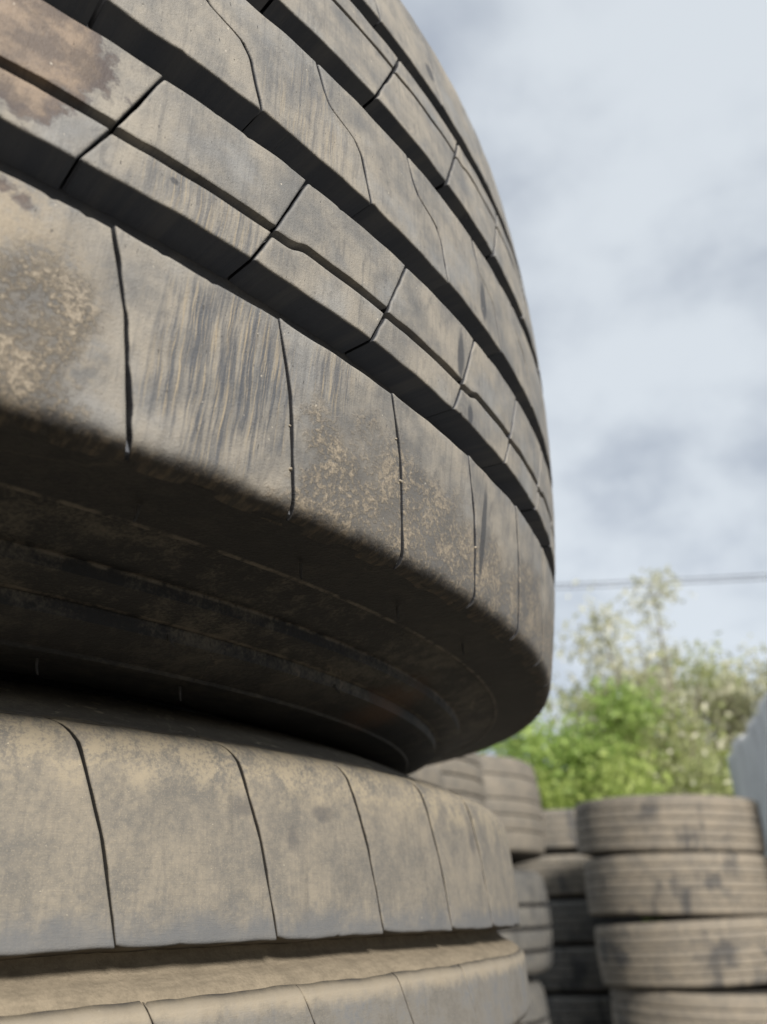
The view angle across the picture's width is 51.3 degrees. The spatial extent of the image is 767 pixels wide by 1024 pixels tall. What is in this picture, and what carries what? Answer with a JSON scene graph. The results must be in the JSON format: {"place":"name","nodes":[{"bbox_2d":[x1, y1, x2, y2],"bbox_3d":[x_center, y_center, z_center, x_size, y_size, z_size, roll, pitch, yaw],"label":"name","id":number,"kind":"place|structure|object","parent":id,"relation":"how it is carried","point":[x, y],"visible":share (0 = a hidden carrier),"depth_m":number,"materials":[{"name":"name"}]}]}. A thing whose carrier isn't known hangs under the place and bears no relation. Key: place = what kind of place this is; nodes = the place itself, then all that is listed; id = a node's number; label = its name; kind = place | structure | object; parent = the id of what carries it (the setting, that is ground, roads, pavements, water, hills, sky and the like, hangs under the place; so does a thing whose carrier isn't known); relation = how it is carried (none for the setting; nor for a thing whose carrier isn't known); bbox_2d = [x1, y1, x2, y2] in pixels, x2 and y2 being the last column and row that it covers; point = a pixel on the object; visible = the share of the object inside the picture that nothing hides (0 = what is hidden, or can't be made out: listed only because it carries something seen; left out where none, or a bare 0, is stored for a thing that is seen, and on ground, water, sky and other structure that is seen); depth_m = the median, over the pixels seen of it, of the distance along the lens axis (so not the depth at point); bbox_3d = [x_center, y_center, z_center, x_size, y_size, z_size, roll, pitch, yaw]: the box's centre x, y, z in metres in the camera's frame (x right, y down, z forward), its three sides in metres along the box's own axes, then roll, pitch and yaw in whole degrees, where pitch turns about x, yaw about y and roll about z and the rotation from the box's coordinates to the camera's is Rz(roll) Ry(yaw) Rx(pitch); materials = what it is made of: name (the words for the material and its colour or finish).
{"place":"outdoors","nodes":[
{"label":"outdoors","id":0,"kind":"place"},
{"bbox_2d":[0,679,530,1023],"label":"truck tyre","id":1,"kind":"object","parent":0,"point":[159,864],"visible":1,"depth_m":0.27,"materials":[{"name":"rubber"}]},
{"bbox_2d":[0,0,554,774],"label":"truck tyre","id":2,"kind":"object","parent":1,"relation":"on","point":[238,238],"visible":0.85,"depth_m":0.24,"materials":[{"name":"rubber"}]},
{"bbox_2d":[407,765,445,789],"bbox_3d":[-0.338,0.680,1.639,0.950,0.288,0.950,2,-27,-5],"label":"truck tyre","id":3,"kind":"object","parent":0,"point":[431,775],"visible":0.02,"depth_m":1.52,"materials":[{"name":"rubber"}]},
{"bbox_2d":[433,752,485,806],"bbox_3d":[-0.144,0.953,2.598,0.950,0.288,0.950,-9,-28,11],"label":"truck tyre","id":4,"kind":"object","parent":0,"point":[463,776],"visible":0.09,"depth_m":2.38,"materials":[{"name":"rubber"}]},
{"bbox_2d":[520,978,549,1023],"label":"truck tyre","id":5,"kind":"object","parent":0,"point":[537,1013],"visible":0.1,"depth_m":2.88,"materials":[{"name":"rubber"}]},
{"bbox_2d":[496,868,551,975],"bbox_3d":[0.149,1.648,3.198,1.030,0.372,1.030,-25,-35,38],"label":"truck tyre","id":6,"kind":"object","parent":5,"relation":"on","point":[530,935],"visible":0.16,"depth_m":2.93,"materials":[{"name":"rubber"}]},
{"bbox_2d":[478,754,544,864],"bbox_3d":[0.149,1.298,3.377,1.030,0.372,1.030,-1,-28,-4],"label":"truck tyre","id":7,"kind":"object","parent":6,"relation":"on","point":[513,800],"visible":0.21,"depth_m":3.07,"materials":[{"name":"rubber"}]},
{"bbox_2d":[544,992,612,1023],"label":"truck tyre","id":8,"kind":"object","parent":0,"point":[579,1008],"visible":0.3,"depth_m":4.88,"materials":[{"name":"rubber"}]},
{"bbox_2d":[527,944,609,992],"bbox_3d":[1.290,3.055,5.385,0.980,0.268,0.980,-4,-27,6],"label":"truck tyre","id":9,"kind":"object","parent":8,"relation":"on","point":[574,969],"visible":0.24,"depth_m":4.97,"materials":[{"name":"rubber"}]},
{"bbox_2d":[544,898,641,944],"bbox_3d":[1.274,2.820,5.506,0.980,0.268,0.980,5,-28,-13],"label":"truck tyre","id":10,"kind":"object","parent":9,"relation":"on","point":[574,921],"visible":0.23,"depth_m":5.08,"materials":[{"name":"rubber"}]},
{"bbox_2d":[513,853,591,898],"bbox_3d":[1.276,2.574,5.629,0.980,0.268,0.980,-11,-28,18],"label":"truck tyre","id":11,"kind":"object","parent":10,"relation":"on","point":[563,876],"visible":0.26,"depth_m":5.22,"materials":[{"name":"rubber"}]},
{"bbox_2d":[542,809,578,854],"bbox_3d":[1.260,2.331,5.754,0.980,0.268,0.980,9,-29,-19],"label":"truck tyre","id":12,"kind":"object","parent":11,"relation":"on","point":[560,835],"visible":0.09,"depth_m":5.33,"materials":[{"name":"rubber"}]},
{"bbox_2d":[401,0,766,778],"label":"sky","id":13,"kind":"structure","parent":0,"point":[623,143],"materials":[{"name":"grey"}]},
{"bbox_2d":[554,574,766,588],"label":"overhead wire","id":14,"kind":"object","parent":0,"point":[664,579],"visible":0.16,"depth_m":21.77,"materials":[{"name":"grey metal"}]},
{"bbox_2d":[610,985,766,1023],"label":"truck tyre","id":15,"kind":"object","parent":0,"point":[744,1005],"visible":0.7,"depth_m":3.71,"materials":[{"name":"rubber"}]},
{"bbox_2d":[595,916,766,989],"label":"truck tyre","id":16,"kind":"object","parent":15,"relation":"on","point":[700,953],"visible":0.98,"depth_m":3.79,"materials":[{"name":"rubber"}]},
{"bbox_2d":[584,852,766,918],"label":"truck tyre","id":17,"kind":"object","parent":16,"relation":"on","point":[668,885],"visible":0.98,"depth_m":3.92,"materials":[{"name":"rubber"}]},
{"bbox_2d":[575,794,765,857],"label":"truck tyre","id":18,"kind":"object","parent":17,"relation":"on","point":[650,823],"visible":0.9,"depth_m":4.05,"materials":[{"name":"rubber"}]},
{"bbox_3d":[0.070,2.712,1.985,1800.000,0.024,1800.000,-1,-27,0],"label":"ground","id":19,"kind":"structure","parent":0,"visible":0},
{"bbox_2d":[476,715,567,803],"bbox_3d":[1.193,4.138,8.845,2.587,3.686,2.384,-21,-33,33],"label":"leafy shrub","id":20,"kind":"object","parent":19,"relation":"on","point":[532,740],"visible":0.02,"depth_m":8.57,"materials":[{"name":"green plant"}]},
{"bbox_2d":[486,664,679,808],"bbox_3d":[2.240,4.075,9.258,2.734,4.122,2.726,-1,-27,0],"label":"leafy shrub","id":21,"kind":"object","parent":19,"relation":"on","point":[574,752],"visible":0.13,"depth_m":9.14,"materials":[{"name":"green plant"}]},
{"bbox_2d":[511,740,695,919],"bbox_3d":[2.116,3.851,7.675,2.431,3.087,2.321,-18,-32,30],"label":"leafy shrub","id":22,"kind":"object","parent":19,"relation":"on","point":[642,784],"visible":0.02,"depth_m":8.05,"materials":[{"name":"green plant"}]},
{"bbox_2d":[537,631,745,793],"bbox_3d":[3.263,3.958,9.626,2.751,4.616,2.797,-8,-28,12],"label":"leafy shrub","id":23,"kind":"object","parent":19,"relation":"on","point":[682,736],"visible":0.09,"depth_m":9.81,"materials":[{"name":"green plant"}]},
{"bbox_2d":[546,565,759,792],"bbox_3d":[4.008,3.686,10.830,3.642,6.165,2.508,19,-34,-35],"label":"flowering tree","id":24,"kind":"object","parent":19,"relation":"on","point":[664,683],"visible":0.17,"depth_m":11.12,"materials":[{"name":"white plant"}]},
{"bbox_2d":[591,739,734,797],"bbox_3d":[3.002,3.961,7.982,2.114,3.129,1.949,-1,-27,0],"label":"leafy shrub","id":25,"kind":"object","parent":19,"relation":"on","point":[703,783],"visible":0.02,"depth_m":8.29,"materials":[{"name":"green plant"}]},
{"bbox_2d":[671,731,738,796],"bbox_3d":[3.898,3.969,8.389,1.708,3.442,2.367,-1,-27,0],"label":"leafy shrub","id":26,"kind":"object","parent":19,"relation":"on","point":[719,752],"depth_m":9.31,"materials":[{"name":"green plant"}]},
{"bbox_2d":[666,634,766,774],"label":"flowering tree","id":27,"kind":"object","parent":19,"relation":"on","point":[737,707],"visible":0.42,"depth_m":10.88,"materials":[{"name":"green plant"}]},
{"bbox_2d":[726,691,766,855],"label":"metal fence","id":28,"kind":"object","parent":19,"relation":"on","point":[747,760],"visible":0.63,"depth_m":6.01,"materials":[{"name":"metal"}]}
]}

